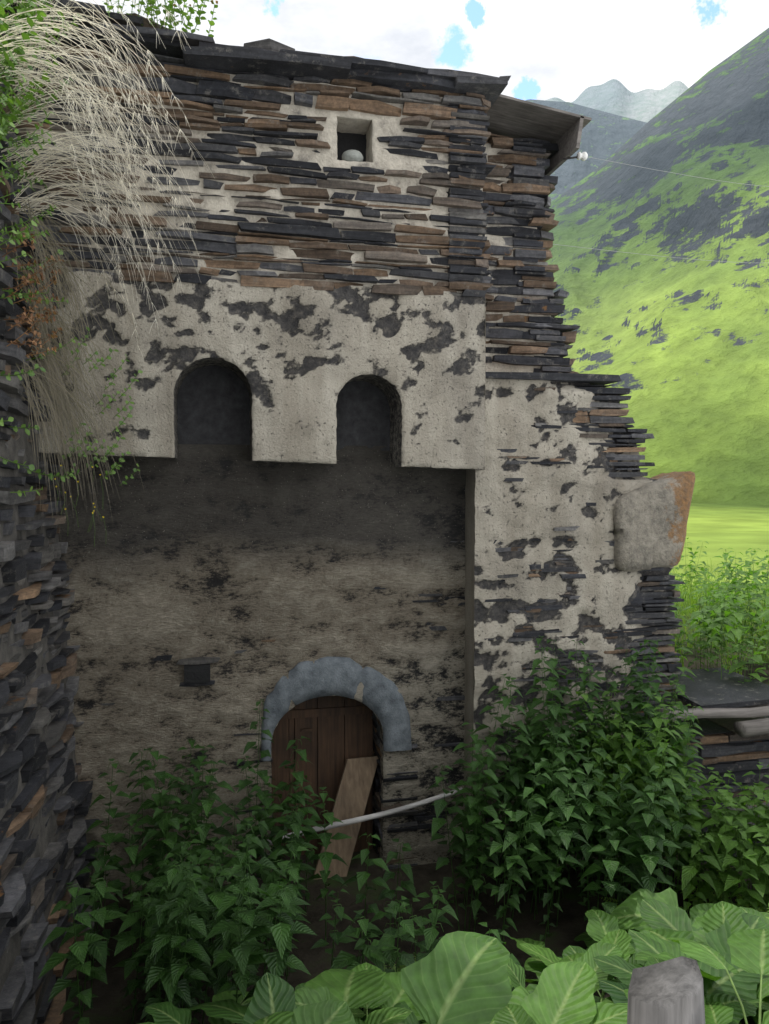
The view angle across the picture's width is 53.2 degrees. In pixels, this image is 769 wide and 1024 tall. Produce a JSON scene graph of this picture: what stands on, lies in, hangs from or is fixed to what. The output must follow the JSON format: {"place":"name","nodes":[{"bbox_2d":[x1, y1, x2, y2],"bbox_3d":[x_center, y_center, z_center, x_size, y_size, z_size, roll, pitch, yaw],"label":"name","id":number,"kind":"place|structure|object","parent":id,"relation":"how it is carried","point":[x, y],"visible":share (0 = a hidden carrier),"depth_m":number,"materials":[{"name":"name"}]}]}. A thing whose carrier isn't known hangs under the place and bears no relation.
{"place":"outdoors","nodes":[
{"label":"outdoors","id":0,"kind":"place"},
{"bbox_2d":[52,444,475,894],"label":"tower wall","id":1,"kind":"structure","parent":0,"point":[224,553],"depth_m":6.18,"materials":[{"name":"stone"}]},
{"bbox_2d":[184,663,209,682],"bbox_3d":[-1.491,1.277,6.121,0.200,0.130,0.140,-1,3,-12],"label":"wall niche","id":2,"kind":"object","parent":1,"relation":"in","point":[198,673],"visible":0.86,"depth_m":6.05,"materials":[{"name":"black"}]},
{"bbox_2d":[30,271,485,469],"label":"plaster wall","id":3,"kind":"structure","parent":1,"relation":"attached to","point":[295,358],"depth_m":5.75,"materials":[{"name":"beige paint"}]},
{"bbox_2d":[177,365,389,450],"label":"arched openings","id":4,"kind":"object","parent":3,"relation":"in","point":[213,404],"visible":0.25,"depth_m":6.08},
{"bbox_2d":[271,696,372,855],"bbox_3d":[-0.555,2.525,6.805,0.930,2.060,0.080,-1,3,-12],"label":"wooden door","id":5,"kind":"structure","parent":1,"relation":"in","point":[337,731],"depth_m":6.78,"materials":[{"name":"brown wood"}]},
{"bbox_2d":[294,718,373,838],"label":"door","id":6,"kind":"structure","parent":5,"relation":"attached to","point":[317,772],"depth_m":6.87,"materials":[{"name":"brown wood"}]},
{"bbox_2d":[261,656,411,760],"bbox_3d":[-0.437,1.592,6.592,1.263,0.826,0.547,-1,3,-12],"label":"stone arch","id":7,"kind":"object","parent":1,"relation":"attached to","point":[383,699],"visible":0.94,"depth_m":6.34,"materials":[{"name":"grey stone"}]},
{"bbox_2d":[63,28,768,1023],"bbox_3d":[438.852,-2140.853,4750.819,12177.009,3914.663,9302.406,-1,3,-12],"label":"grassy hillside terrain","id":8,"kind":"structure","parent":0,"point":[675,342],"depth_m":1726.04,"materials":[{"name":"green plant"}]},
{"bbox_2d":[0,10,99,1023],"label":"wall slates","id":9,"kind":"object","parent":8,"relation":"on","point":[22,985],"depth_m":4.69,"materials":[{"name":"grey stone"}]},
{"bbox_2d":[0,35,85,1023],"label":"backing wall","id":10,"kind":"structure","parent":9,"relation":"attached to","point":[47,836],"depth_m":4.83,"materials":[{"name":"black stone"}]},
{"bbox_2d":[0,0,212,355],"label":"dry grass tufts","id":11,"kind":"object","parent":9,"relation":"attached to","point":[26,72],"visible":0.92,"depth_m":4.79,"materials":[{"name":"beige plant"}]},
{"bbox_2d":[0,0,217,496],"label":"orpine leaves","id":12,"kind":"object","parent":9,"relation":"attached to","point":[4,99],"visible":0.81,"depth_m":4.59,"materials":[{"name":"green plant"}]},
{"bbox_2d":[1,0,217,357],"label":"orpine seed heads","id":13,"kind":"object","parent":9,"relation":"attached to","point":[23,314],"visible":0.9,"depth_m":4.61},
{"bbox_2d":[101,541,464,828],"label":"wall stones","id":14,"kind":"object","parent":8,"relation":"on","point":[196,660],"visible":0.25,"depth_m":6.48,"materials":[{"name":"grey stone"}]},
{"bbox_2d":[234,704,417,877],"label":"door jamb stones","id":15,"kind":"object","parent":8,"relation":"on","point":[378,801],"depth_m":6.54,"materials":[{"name":"grey stone"}]},
{"bbox_2d":[313,756,378,879],"bbox_3d":[-0.334,2.680,6.541,0.179,1.085,0.707,2,4,42],"label":"leaning plank","id":16,"kind":"object","parent":8,"relation":"on","point":[354,788],"visible":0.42,"depth_m":6.55,"materials":[{"name":"brown wood"}]},
{"bbox_2d":[37,635,704,1023],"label":"nettle bushes","id":17,"kind":"object","parent":8,"relation":"on","point":[173,933],"visible":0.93,"depth_m":5.20,"materials":[{"name":"green plant"}]},
{"bbox_2d":[139,887,768,1023],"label":"dock leaves","id":18,"kind":"object","parent":8,"relation":"on","point":[460,977],"visible":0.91,"depth_m":3.29,"materials":[{"name":"green plant"}]},
{"bbox_2d":[360,845,768,1012],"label":"weeds","id":19,"kind":"object","parent":8,"relation":"on","point":[696,898],"visible":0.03,"depth_m":5.75,"materials":[{"name":"green plant"}]},
{"bbox_2d":[464,378,673,872],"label":"plastered wall","id":20,"kind":"structure","parent":8,"relation":"on","point":[540,501],"depth_m":6.38,"materials":[{"name":"beige paint"}]},
{"bbox_2d":[485,387,663,765],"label":"exposed wall stones","id":21,"kind":"object","parent":20,"relation":"attached to","point":[524,634],"visible":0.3,"depth_m":6.41,"materials":[{"name":"grey stone"}]},
{"bbox_2d":[613,471,694,571],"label":"stone block","id":22,"kind":"structure","parent":20,"relation":"attached to","point":[650,519],"depth_m":6.50,"materials":[{"name":"grey stone"}]},
{"bbox_2d":[483,134,684,729],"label":"wing wall slates","id":23,"kind":"object","parent":8,"relation":"on","point":[528,188],"visible":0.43,"depth_m":6.61,"materials":[{"name":"grey stone"}]},
{"bbox_2d":[248,787,462,849],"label":"wooden pole","id":24,"kind":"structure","parent":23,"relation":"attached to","point":[385,812],"depth_m":6.32,"materials":[{"name":"grey wood"}]},
{"bbox_2d":[487,94,591,175],"bbox_3d":[1.113,-3.193,6.787,0.944,0.387,1.200,-1,3,-12],"label":"roof eave","id":25,"kind":"object","parent":23,"relation":"on","point":[512,117],"visible":0.43,"depth_m":6.43,"materials":[{"name":"grey wood"}]},
{"bbox_2d":[563,156,577,159],"bbox_3d":[1.564,-2.974,6.454,0.124,0.034,0.016,0,3,-3],"label":"insulator bracket","id":26,"kind":"object","parent":23,"relation":"attached to","point":[570,158],"visible":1,"depth_m":6.45,"materials":[{"name":"metal"}]},
{"bbox_2d":[554,157,768,262],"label":"overhead wires","id":27,"kind":"object","parent":23,"relation":"attached to","point":[655,255],"visible":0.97,"depth_m":9.95,"materials":[{"name":"silver metal"}]},
{"bbox_2d":[576,152,587,160],"bbox_3d":[1.664,-2.995,6.463,0.090,0.072,0.072,-1,3,-12],"label":"porcelain insulator","id":28,"kind":"object","parent":27,"relation":"attached to","point":[582,156],"visible":1,"depth_m":6.44,"materials":[{"name":"white ceramic"}]},
{"bbox_2d":[627,956,704,1023],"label":"fence post","id":29,"kind":"object","parent":8,"relation":"on","point":[670,991],"visible":1,"depth_m":2.26,"materials":[{"name":"grey wood"}]},
{"bbox_2d":[570,537,768,914],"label":"nettles","id":30,"kind":"object","parent":8,"relation":"on","point":[750,864],"visible":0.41,"depth_m":5.85,"materials":[{"name":"green plant"}]},
{"bbox_2d":[635,667,768,868],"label":"terrace wall slates","id":31,"kind":"object","parent":8,"relation":"on","point":[710,688],"visible":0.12,"depth_m":6.58,"materials":[{"name":"grey stone"}]},
{"bbox_2d":[647,704,768,736],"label":"wooden poles","id":32,"kind":"object","parent":31,"relation":"on","point":[753,727],"visible":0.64,"depth_m":6.37,"materials":[{"name":"grey wood"}]},
{"bbox_2d":[689,739,768,802],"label":"terrace wall","id":33,"kind":"structure","parent":31,"relation":"on","point":[750,783],"depth_m":6.62,"materials":[{"name":"grey stone"}]},
{"bbox_2d":[670,558,768,674],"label":"weeds","id":34,"kind":"object","parent":8,"relation":"on","point":[697,609],"visible":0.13,"depth_m":10.06,"materials":[{"name":"green plant"}]},
{"bbox_3d":[-0.719,-0.047,8.345,4.900,6.450,4.250,-1,3,-12],"label":"tower","id":35,"kind":"object","parent":8,"relation":"on","visible":0},
{"bbox_2d":[11,199,143,539],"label":"dead grass strands","id":36,"kind":"object","parent":35,"relation":"attached to","point":[56,392],"visible":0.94,"depth_m":5.05},
{"bbox_2d":[12,53,482,292],"bbox_3d":[-0.971,-2.427,5.804,3.500,1.550,0.345,-1,3,-12],"label":"tower mortar","id":37,"kind":"object","parent":35,"relation":"attached to","point":[372,127],"visible":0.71,"depth_m":5.70,"materials":[{"name":"beige concrete"}]},
{"bbox_2d":[337,132,366,161],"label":"window opening","id":38,"kind":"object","parent":37,"relation":"in","point":[350,141],"depth_m":6.06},
{"bbox_2d":[342,149,362,161],"bbox_3d":[-0.245,-2.705,5.869,0.168,0.111,0.133,-1,3,-12],"label":"stone","id":39,"kind":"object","parent":37,"relation":"on","point":[352,155],"visible":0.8,"depth_m":5.82,"materials":[{"name":"grey stone"}]},
{"bbox_2d":[7,41,496,296],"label":"tower upper slates","id":40,"kind":"object","parent":35,"relation":"on","point":[461,118],"visible":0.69,"depth_m":5.67,"materials":[{"name":"stone"}]},
{"bbox_2d":[5,0,510,106],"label":"tower roof slates","id":41,"kind":"object","parent":40,"relation":"on","point":[270,56],"visible":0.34,"depth_m":5.51,"materials":[{"name":"grey stone"}]},
{"bbox_2d":[75,0,768,102],"label":"sky","id":42,"kind":"structure","parent":0,"point":[548,49],"materials":[{"name":"white"}]},
{"bbox_2d":[485,298,485,368],"bbox_3d":[0.751,-1.020,6.283,0.001,1.348,0.440,-1,3,-12],"label":"tower arch band cap","id":43,"kind":"object","parent":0,"point":[485,334],"visible":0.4,"depth_m":6.05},
{"bbox_2d":[483,143,562,372],"bbox_3d":[1.123,-2.128,6.645,0.999,2.032,0.016,-1,3,-12],"label":"wall mortar","id":44,"kind":"object","parent":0,"point":[496,366],"visible":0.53,"depth_m":6.64,"materials":[{"name":"beige concrete"}]}
]}

